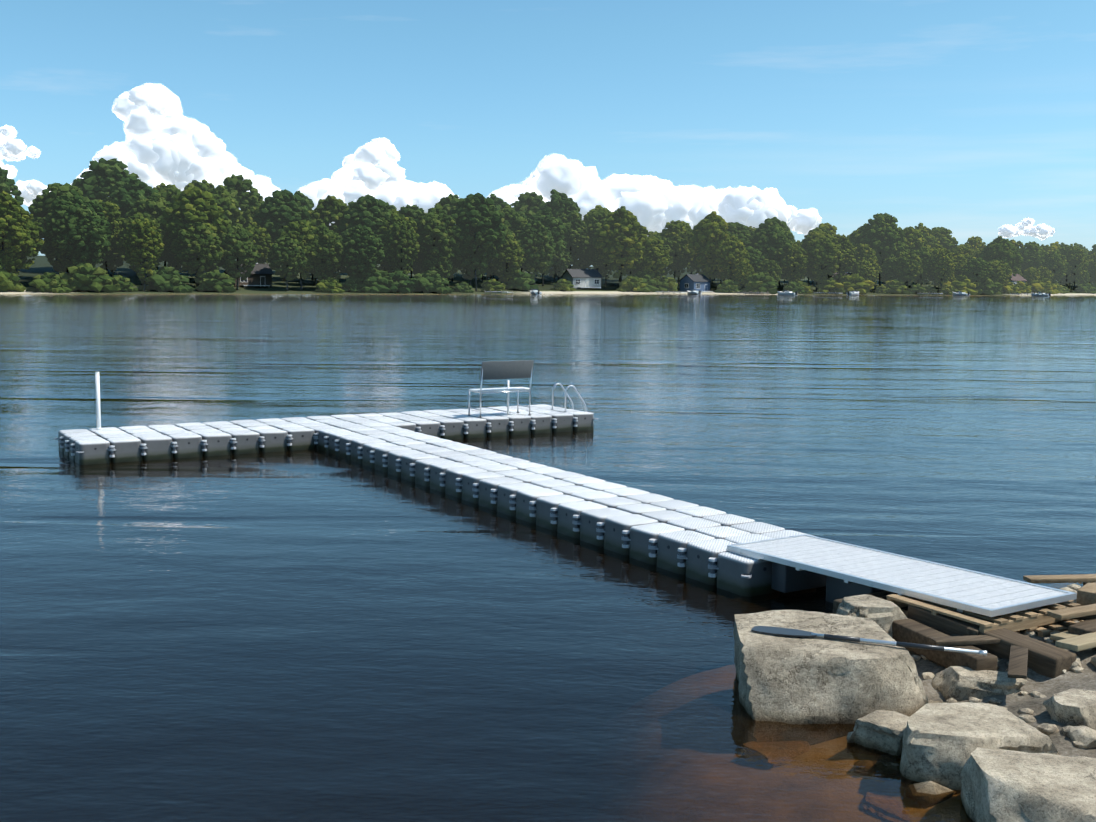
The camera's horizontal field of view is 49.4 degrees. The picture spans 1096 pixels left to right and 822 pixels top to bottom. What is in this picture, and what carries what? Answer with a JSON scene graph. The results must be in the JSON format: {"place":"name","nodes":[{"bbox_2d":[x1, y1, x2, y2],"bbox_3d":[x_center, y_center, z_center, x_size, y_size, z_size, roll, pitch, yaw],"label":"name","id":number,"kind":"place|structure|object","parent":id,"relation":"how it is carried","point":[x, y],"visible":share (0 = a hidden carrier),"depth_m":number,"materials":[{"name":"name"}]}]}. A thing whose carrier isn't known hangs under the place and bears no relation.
{"place":"outdoors","nodes":[
{"label":"outdoors","id":0,"kind":"place"},
{"bbox_2d":[0,124,49,206],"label":"cloud","id":1,"kind":"structure","parent":0,"point":[11,149],"depth_m":5380.34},
{"bbox_2d":[70,83,280,209],"bbox_3d":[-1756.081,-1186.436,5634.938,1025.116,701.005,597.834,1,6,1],"label":"cloud","id":2,"kind":"structure","parent":0,"point":[166,142],"depth_m":5467.60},
{"bbox_2d":[297,137,454,224],"bbox_3d":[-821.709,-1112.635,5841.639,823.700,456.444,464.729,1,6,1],"label":"cloud","id":3,"kind":"structure","parent":0,"point":[372,168],"depth_m":5724.65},
{"bbox_2d":[0,294,1095,821],"bbox_3d":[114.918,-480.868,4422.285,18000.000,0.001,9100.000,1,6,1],"label":"lake water","id":4,"kind":"structure","parent":0,"point":[298,636],"depth_m":14.05,"materials":[{"name":"liquid"}]},
{"bbox_2d":[54,404,812,596],"bbox_3d":[-0.780,0.955,17.762,10.104,0.429,13.604,-3,7,-32],"label":"floating dock","id":5,"kind":"object","parent":4,"relation":"on","point":[690,540],"visible":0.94,"depth_m":17.47,"materials":[{"name":"plastic"}]},
{"bbox_2d":[468,360,533,417],"bbox_3d":[-0.941,-0.461,23.681,1.200,1.109,0.607,-3,7,-32],"label":"bench","id":6,"kind":"object","parent":5,"relation":"on","point":[506,369],"visible":1,"depth_m":23.48,"materials":[{"name":"silver metal"}]},
{"bbox_2d":[726,534,1076,616],"bbox_3d":[3.108,1.669,10.985,1.147,0.587,3.181,-3,7,-32],"label":"gangway","id":7,"kind":"object","parent":5,"relation":"on","point":[839,570],"visible":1,"depth_m":10.86,"materials":[{"name":"silver metal"}]},
{"bbox_2d":[0,256,1095,757],"bbox_3d":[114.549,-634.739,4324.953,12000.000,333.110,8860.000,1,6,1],"label":"shore ground","id":8,"kind":"structure","parent":0,"point":[1010,702],"depth_m":218.22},
{"bbox_2d":[0,167,23,205],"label":"tree","id":9,"kind":"object","parent":8,"relation":"on","point":[7,185],"visible":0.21,"depth_m":230.19,"materials":[{"name":"green plant"}]},
{"bbox_2d":[0,264,25,291],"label":"bush","id":10,"kind":"object","parent":8,"relation":"on","point":[8,281],"visible":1,"depth_m":191.07,"materials":[{"name":"green plant"}]},
{"bbox_2d":[0,191,30,270],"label":"tree","id":11,"kind":"object","parent":8,"relation":"on","point":[13,212],"visible":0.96,"depth_m":191.78,"materials":[{"name":"green plant"}]},
{"bbox_2d":[0,207,44,274],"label":"tree","id":12,"kind":"object","parent":8,"relation":"on","point":[35,245],"visible":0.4,"depth_m":197.42,"materials":[{"name":"green plant"}]},
{"bbox_2d":[25,272,71,292],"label":"bush","id":13,"kind":"object","parent":8,"relation":"on","point":[45,282],"visible":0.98,"depth_m":193.67,"materials":[{"name":"green plant"}]},
{"bbox_2d":[28,183,83,272],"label":"tree","id":14,"kind":"object","parent":8,"relation":"on","point":[40,210],"visible":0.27,"depth_m":214.35,"materials":[{"name":"green plant"}]},
{"bbox_2d":[43,190,110,267],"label":"tree","id":15,"kind":"object","parent":8,"relation":"on","point":[60,205],"visible":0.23,"depth_m":202.96,"materials":[{"name":"green plant"}]},
{"bbox_2d":[52,203,111,267],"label":"tree","id":16,"kind":"object","parent":8,"relation":"on","point":[95,235],"visible":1,"depth_m":200.84,"materials":[{"name":"green plant"}]},
{"bbox_2d":[59,263,117,292],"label":"bush","id":17,"kind":"object","parent":8,"relation":"on","point":[85,276],"visible":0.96,"depth_m":198.70,"materials":[{"name":"green plant"}]},
{"bbox_2d":[72,158,140,271],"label":"tree","id":18,"kind":"object","parent":8,"relation":"on","point":[101,179],"visible":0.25,"depth_m":242.74,"materials":[{"name":"green plant"}]},
{"bbox_2d":[97,200,123,273],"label":"tree","id":19,"kind":"object","parent":8,"relation":"on","point":[112,214],"visible":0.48,"depth_m":218.58,"materials":[{"name":"green plant"}]},
{"bbox_2d":[109,176,158,274],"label":"tree","id":20,"kind":"object","parent":8,"relation":"on","point":[129,193],"visible":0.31,"depth_m":236.28,"materials":[{"name":"green plant"}]},
{"bbox_2d":[116,212,166,284],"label":"tree","id":21,"kind":"object","parent":8,"relation":"on","point":[126,224],"visible":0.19,"depth_m":216.77,"materials":[{"name":"green plant"}]},
{"bbox_2d":[123,218,163,291],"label":"tree","id":22,"kind":"object","parent":8,"relation":"on","point":[145,235],"visible":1,"depth_m":206.83,"materials":[{"name":"green plant"}]},
{"bbox_2d":[126,192,170,269],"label":"tree","id":23,"kind":"object","parent":8,"relation":"on","point":[154,206],"visible":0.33,"depth_m":230.66,"materials":[{"name":"green plant"}]},
{"bbox_2d":[137,266,194,292],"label":"bush","id":24,"kind":"object","parent":8,"relation":"on","point":[163,279],"visible":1,"depth_m":210.55,"materials":[{"name":"green plant"}]},
{"bbox_2d":[160,186,230,286],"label":"tree","id":25,"kind":"object","parent":8,"relation":"on","point":[194,204],"visible":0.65,"depth_m":220.05,"materials":[{"name":"green plant"}]},
{"bbox_2d":[171,222,223,285],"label":"tree","id":26,"kind":"object","parent":8,"relation":"on","point":[191,242],"visible":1,"depth_m":216.64,"materials":[{"name":"green plant"}]},
{"bbox_2d":[194,270,235,292],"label":"bush","id":27,"kind":"object","parent":8,"relation":"on","point":[216,280],"visible":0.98,"depth_m":217.52,"materials":[{"name":"green plant"}]},
{"bbox_2d":[208,185,245,261],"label":"tree","id":28,"kind":"object","parent":8,"relation":"on","point":[227,203],"visible":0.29,"depth_m":249.18,"materials":[{"name":"green plant"}]},
{"bbox_2d":[218,226,260,289],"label":"tree","id":29,"kind":"object","parent":8,"relation":"on","point":[240,247],"visible":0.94,"depth_m":222.17,"materials":[{"name":"green plant"}]},
{"bbox_2d":[222,174,264,219],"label":"tree","id":30,"kind":"object","parent":8,"relation":"on","point":[237,187],"visible":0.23,"depth_m":261.13,"materials":[{"name":"green plant"}]},
{"bbox_2d":[224,263,273,286],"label":"brown cottage","id":31,"kind":"structure","parent":8,"relation":"on","point":[261,275],"depth_m":233.76,"materials":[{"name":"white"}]},
{"bbox_2d":[244,222,272,263],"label":"tree","id":32,"kind":"object","parent":8,"relation":"on","point":[262,242],"visible":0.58,"depth_m":241.85,"materials":[{"name":"green plant"}]},
{"bbox_2d":[254,189,310,281],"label":"tree","id":33,"kind":"object","parent":8,"relation":"on","point":[277,209],"visible":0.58,"depth_m":246.09,"materials":[{"name":"green plant"}]},
{"bbox_2d":[267,237,307,290],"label":"tree","id":34,"kind":"object","parent":8,"relation":"on","point":[281,251],"visible":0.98,"depth_m":227.11,"materials":[{"name":"green plant"}]},
{"bbox_2d":[280,220,320,289],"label":"tree","id":35,"kind":"object","parent":8,"relation":"on","point":[297,231],"visible":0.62,"depth_m":230.34,"materials":[{"name":"green plant"}]},
{"bbox_2d":[304,223,345,280],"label":"tree","id":36,"kind":"object","parent":8,"relation":"on","point":[327,238],"visible":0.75,"depth_m":230.97,"materials":[{"name":"green plant"}]},
{"bbox_2d":[310,195,348,233],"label":"tree","id":37,"kind":"object","parent":8,"relation":"on","point":[328,209],"visible":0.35,"depth_m":251.64,"materials":[{"name":"green plant"}]},
{"bbox_2d":[341,225,384,282],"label":"tree","id":38,"kind":"object","parent":8,"relation":"on","point":[360,236],"visible":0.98,"depth_m":232.43,"materials":[{"name":"green plant"}]},
{"bbox_2d":[338,195,392,269],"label":"tree","id":39,"kind":"object","parent":8,"relation":"on","point":[370,211],"visible":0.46,"depth_m":245.01,"materials":[{"name":"green plant"}]},
{"bbox_2d":[348,267,391,292],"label":"bush","id":40,"kind":"object","parent":8,"relation":"on","point":[376,281],"visible":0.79,"depth_m":234.50,"materials":[{"name":"green plant"}]},
{"bbox_2d":[376,209,419,272],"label":"tree","id":41,"kind":"object","parent":8,"relation":"on","point":[396,217],"visible":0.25,"depth_m":245.55,"materials":[{"name":"green plant"}]},
{"bbox_2d":[383,221,419,274],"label":"tree","id":42,"kind":"object","parent":8,"relation":"on","point":[400,236],"visible":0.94,"depth_m":240.49,"materials":[{"name":"green plant"}]},
{"bbox_2d":[384,271,418,293],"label":"bush","id":43,"kind":"object","parent":8,"relation":"on","point":[400,281],"visible":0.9,"depth_m":236.97,"materials":[{"name":"green plant"}]},
{"bbox_2d":[397,204,429,278],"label":"tree","id":44,"kind":"object","parent":8,"relation":"on","point":[414,212],"visible":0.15,"depth_m":257.59,"materials":[{"name":"green plant"}]},
{"bbox_2d":[413,270,453,293],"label":"bush","id":45,"kind":"object","parent":8,"relation":"on","point":[429,281],"visible":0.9,"depth_m":241.00,"materials":[{"name":"green plant"}]},
{"bbox_2d":[415,205,459,273],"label":"tree","id":46,"kind":"object","parent":8,"relation":"on","point":[433,224],"visible":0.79,"depth_m":248.81,"materials":[{"name":"green plant"}]},
{"bbox_2d":[422,252,452,277],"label":"tree","id":47,"kind":"object","parent":8,"relation":"on","point":[428,264],"visible":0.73,"depth_m":249.03,"materials":[{"name":"green plant"}]},
{"bbox_2d":[446,193,506,291],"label":"tree","id":48,"kind":"object","parent":8,"relation":"on","point":[480,214],"visible":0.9,"depth_m":252.22,"materials":[{"name":"green plant"}]},
{"bbox_2d":[489,234,525,289],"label":"tree","id":49,"kind":"object","parent":8,"relation":"on","point":[511,245],"visible":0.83,"depth_m":267.25,"materials":[{"name":"green plant"}]},
{"bbox_2d":[498,205,527,265],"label":"tree","id":50,"kind":"object","parent":8,"relation":"on","point":[513,220],"visible":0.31,"depth_m":283.87,"materials":[{"name":"green plant"}]},
{"bbox_2d":[498,270,538,289],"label":"bush","id":51,"kind":"object","parent":8,"relation":"on","point":[520,280],"visible":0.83,"depth_m":269.45,"materials":[{"name":"green plant"}]},
{"bbox_2d":[510,191,543,212],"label":"tree","id":52,"kind":"object","parent":8,"relation":"on","point":[528,201],"visible":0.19,"depth_m":322.46,"materials":[{"name":"green plant"}]},
{"bbox_2d":[516,220,555,284],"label":"tree","id":53,"kind":"object","parent":8,"relation":"on","point":[532,235],"visible":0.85,"depth_m":279.11,"materials":[{"name":"green plant"}]},
{"bbox_2d":[527,207,567,285],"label":"tree","id":54,"kind":"object","parent":8,"relation":"on","point":[557,229],"visible":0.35,"depth_m":289.94,"materials":[{"name":"green plant"}]},
{"bbox_2d":[535,189,581,280],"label":"tree","id":55,"kind":"object","parent":8,"relation":"on","point":[559,204],"visible":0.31,"depth_m":311.49,"materials":[{"name":"green plant"}]},
{"bbox_2d":[548,245,571,282],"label":"tree","id":56,"kind":"object","parent":8,"relation":"on","point":[563,260],"visible":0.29,"depth_m":301.55,"materials":[{"name":"green plant"}]},
{"bbox_2d":[560,210,588,268],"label":"tree","id":57,"kind":"object","parent":8,"relation":"on","point":[576,226],"visible":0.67,"depth_m":307.70,"materials":[{"name":"green plant"}]},
{"bbox_2d":[561,268,602,288],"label":"white cottage","id":58,"kind":"structure","parent":8,"relation":"on","point":[584,278],"depth_m":294.18,"materials":[{"name":"white"}]},
{"bbox_2d":[576,209,618,273],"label":"tree","id":59,"kind":"object","parent":8,"relation":"on","point":[594,220],"visible":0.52,"depth_m":311.06,"materials":[{"name":"green plant"}]},
{"bbox_2d":[593,208,650,286],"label":"tree","id":60,"kind":"object","parent":8,"relation":"on","point":[625,253],"visible":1,"depth_m":296.23,"materials":[{"name":"green plant"}]},
{"bbox_2d":[636,237,669,278],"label":"tree","id":61,"kind":"object","parent":8,"relation":"on","point":[657,250],"visible":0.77,"depth_m":300.44,"materials":[{"name":"green plant"}]},
{"bbox_2d":[659,220,692,278],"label":"tree","id":62,"kind":"object","parent":8,"relation":"on","point":[677,233],"visible":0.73,"depth_m":320.60,"materials":[{"name":"green plant"}]},
{"bbox_2d":[678,274,712,291],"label":"blue cottage","id":63,"kind":"structure","parent":8,"relation":"on","point":[696,282],"depth_m":305.86,"materials":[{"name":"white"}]},
{"bbox_2d":[688,211,731,289],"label":"tree","id":64,"kind":"object","parent":8,"relation":"on","point":[707,233],"visible":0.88,"depth_m":309.69,"materials":[{"name":"green plant"}]},
{"bbox_2d":[713,235,749,280],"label":"tree","id":65,"kind":"object","parent":8,"relation":"on","point":[734,252],"visible":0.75,"depth_m":307.36,"materials":[{"name":"green plant"}]},
{"bbox_2d":[727,222,753,247],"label":"tree","id":66,"kind":"object","parent":8,"relation":"on","point":[736,229],"visible":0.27,"depth_m":325.05,"materials":[{"name":"green plant"}]},
{"bbox_2d":[732,261,754,287],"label":"tree","id":67,"kind":"object","parent":8,"relation":"on","point":[741,269],"visible":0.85,"depth_m":304.94,"materials":[{"name":"green plant"}]},
{"bbox_2d":[741,272,778,293],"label":"bush","id":68,"kind":"object","parent":8,"relation":"on","point":[760,282],"visible":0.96,"depth_m":303.06,"materials":[{"name":"green plant"}]},
{"bbox_2d":[756,259,781,281],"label":"tree","id":69,"kind":"object","parent":8,"relation":"on","point":[766,267],"visible":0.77,"depth_m":309.57,"materials":[{"name":"green plant"}]},
{"bbox_2d":[754,223,793,278],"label":"tree","id":70,"kind":"object","parent":8,"relation":"on","point":[775,241],"visible":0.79,"depth_m":315.74,"materials":[{"name":"green plant"}]},
{"bbox_2d":[778,244,808,282],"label":"tree","id":71,"kind":"object","parent":8,"relation":"on","point":[800,263],"visible":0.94,"depth_m":315.19,"materials":[{"name":"green plant"}]},
{"bbox_2d":[805,234,842,283],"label":"tree","id":72,"kind":"object","parent":8,"relation":"on","point":[823,251],"visible":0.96,"depth_m":317.44,"materials":[{"name":"green plant"}]},
{"bbox_2d":[733,610,928,724],"bbox_3d":[2.122,2.183,8.979,1.631,1.046,1.430,0,6,-7],"label":"boulder","id":73,"kind":"object","parent":8,"relation":"on","point":[798,680],"visible":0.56,"depth_m":8.40,"materials":[{"name":"stone"}]},
{"bbox_2d":[751,626,986,655],"bbox_3d":[2.297,1.669,8.648,1.663,0.056,0.176,4,7,25],"label":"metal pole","id":74,"kind":"object","parent":73,"relation":"on","point":[780,631],"visible":0.96,"depth_m":8.70,"materials":[{"name":"metal"}]},
{"bbox_2d":[828,234,855,281],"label":"tree","id":75,"kind":"object","parent":8,"relation":"on","point":[845,246],"visible":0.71,"depth_m":325.82,"materials":[{"name":"green plant"}]},
{"bbox_2d":[838,274,874,294],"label":"bush","id":76,"kind":"object","parent":8,"relation":"on","point":[855,282],"visible":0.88,"depth_m":322.25,"materials":[{"name":"green plant"}]},
{"bbox_2d":[836,594,907,637],"bbox_3d":[2.643,1.942,9.950,0.659,0.750,0.576,-3,7,-28],"label":"rock","id":77,"kind":"object","parent":8,"relation":"on","point":[883,614],"visible":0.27,"depth_m":9.71,"materials":[{"name":"stone"}]},
{"bbox_2d":[846,710,908,755],"bbox_3d":[2.224,2.285,7.948,0.378,0.499,0.457,-4,8,-38],"label":"wedge rock","id":78,"kind":"object","parent":8,"relation":"on","point":[882,730],"visible":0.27,"depth_m":7.83,"materials":[{"name":"stone"}]},
{"bbox_2d":[859,213,904,285],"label":"tree","id":79,"kind":"object","parent":8,"relation":"on","point":[887,232],"visible":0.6,"depth_m":345.92,"materials":[{"name":"green plant"}]},
{"bbox_2d":[893,251,922,286],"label":"tree","id":80,"kind":"object","parent":8,"relation":"on","point":[907,260],"visible":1,"depth_m":335.87,"materials":[{"name":"green plant"}]},
{"bbox_2d":[902,226,929,250],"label":"tree","id":81,"kind":"object","parent":8,"relation":"on","point":[914,239],"visible":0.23,"depth_m":355.11,"materials":[{"name":"green plant"}]},
{"bbox_2d":[908,246,935,286],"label":"tree","id":82,"kind":"object","parent":8,"relation":"on","point":[925,254],"visible":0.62,"depth_m":340.79,"materials":[{"name":"green plant"}]},
{"bbox_2d":[929,248,954,288],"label":"tree","id":83,"kind":"object","parent":8,"relation":"on","point":[940,260],"visible":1,"depth_m":336.95,"materials":[{"name":"green plant"}]},
{"bbox_2d":[932,227,957,250],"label":"tree","id":84,"kind":"object","parent":8,"relation":"on","point":[945,238],"visible":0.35,"depth_m":392.59,"materials":[{"name":"green plant"}]},
{"bbox_2d":[942,275,978,294],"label":"bush","id":85,"kind":"object","parent":8,"relation":"on","point":[965,284],"visible":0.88,"depth_m":339.13,"materials":[{"name":"green plant"}]},
{"bbox_2d":[961,257,992,287],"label":"tree","id":86,"kind":"object","parent":8,"relation":"on","point":[981,268],"visible":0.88,"depth_m":340.79,"materials":[{"name":"green plant"}]},
{"bbox_2d":[900,702,1058,789],"bbox_3d":[2.707,2.369,7.536,0.955,0.828,0.808,2,6,13],"label":"rock","id":87,"kind":"object","parent":8,"relation":"on","point":[942,742],"visible":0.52,"depth_m":7.32,"materials":[{"name":"stone"}]},
{"bbox_2d":[932,666,1026,700],"bbox_3d":[3.151,2.118,8.751,0.663,0.417,0.426,3,7,21],"label":"rock slab","id":88,"kind":"object","parent":8,"relation":"on","point":[958,683],"visible":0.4,"depth_m":8.61,"materials":[{"name":"stone"}]},
{"bbox_2d":[880,582,1095,794],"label":"shore pebbles","id":89,"kind":"object","parent":8,"relation":"on","point":[1082,737],"visible":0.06,"depth_m":7.89,"materials":[{"name":"stone"}]},
{"bbox_2d":[907,602,1076,677],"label":"old timber beam","id":90,"kind":"structure","parent":8,"relation":"on","point":[1048,660],"depth_m":9.09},
{"bbox_2d":[892,618,1095,670],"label":"wooden beams","id":91,"kind":"structure","parent":8,"relation":"on","point":[908,630],"depth_m":9.29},
{"bbox_2d":[886,594,1080,632],"bbox_3d":[3.626,1.640,9.955,1.200,0.130,1.000,-3,7,-32],"label":"wood pallet","id":92,"kind":"object","parent":91,"relation":"on","point":[1029,620],"visible":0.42,"depth_m":9.57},
{"bbox_2d":[1047,604,1095,619],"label":"weathered boards","id":93,"kind":"object","parent":92,"relation":"on","point":[1075,612],"visible":1,"depth_m":9.45,"materials":[{"name":"brown wood"}]},
{"bbox_2d":[979,236,1015,265],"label":"tree","id":94,"kind":"object","parent":8,"relation":"on","point":[999,246],"visible":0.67,"depth_m":358.71,"materials":[{"name":"green plant"}]},
{"bbox_2d":[929,603,1095,678],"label":"scrap boards","id":95,"kind":"object","parent":8,"relation":"on","point":[1018,662],"visible":0.46,"depth_m":9.04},
{"bbox_2d":[960,747,1095,821],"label":"corner rock","id":96,"kind":"object","parent":8,"relation":"on","point":[1002,785],"visible":0.98,"depth_m":6.50,"materials":[{"name":"stone"}]},
{"bbox_2d":[1017,241,1046,276],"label":"tree","id":97,"kind":"object","parent":8,"relation":"on","point":[1029,251],"visible":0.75,"depth_m":406.94,"materials":[{"name":"green plant"}]},
{"bbox_2d":[1043,249,1068,283],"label":"tree","id":98,"kind":"object","parent":8,"relation":"on","point":[1054,260],"visible":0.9,"depth_m":404.50,"materials":[{"name":"green plant"}]},
{"bbox_2d":[1033,588,1083,636],"bbox_3d":[4.284,1.748,10.176,1.200,0.130,1.000,-2,7,-24],"label":"rock","id":99,"kind":"object","parent":8,"relation":"on","point":[1042,632],"visible":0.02,"depth_m":9.61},
{"bbox_2d":[1023,574,1095,605],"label":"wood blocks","id":100,"kind":"object","parent":8,"relation":"on","point":[1086,594],"depth_m":10.71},
{"bbox_2d":[1044,688,1095,729],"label":"shore rock","id":101,"kind":"object","parent":8,"relation":"on","point":[1073,707],"visible":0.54,"depth_m":7.78,"materials":[{"name":"stone"}]},
{"bbox_2d":[1050,631,1095,651],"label":"lumber planks","id":102,"kind":"object","parent":8,"relation":"on","point":[1069,641],"visible":0.94,"depth_m":8.98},
{"bbox_2d":[1066,247,1088,290],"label":"tree","id":103,"kind":"object","parent":8,"relation":"on","point":[1076,257],"visible":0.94,"depth_m":407.31,"materials":[{"name":"green plant"}]},
{"bbox_2d":[0,0,1095,266],"label":"sky","id":104,"kind":"structure","parent":0,"point":[967,118],"materials":[{"name":"blue"}]},
{"bbox_2d":[486,153,791,235],"bbox_3d":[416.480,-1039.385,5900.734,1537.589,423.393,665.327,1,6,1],"label":"cloud","id":105,"kind":"structure","parent":0,"point":[653,203],"depth_m":5647.52,"materials":[{"name":"white"}]},
{"bbox_2d":[785,203,821,234],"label":"cloud","id":106,"kind":"structure","parent":0,"point":[803,221],"depth_m":6294.06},
{"bbox_2d":[998,218,1054,240],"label":"cloud","id":107,"kind":"structure","parent":0,"point":[1041,232],"depth_m":6589.63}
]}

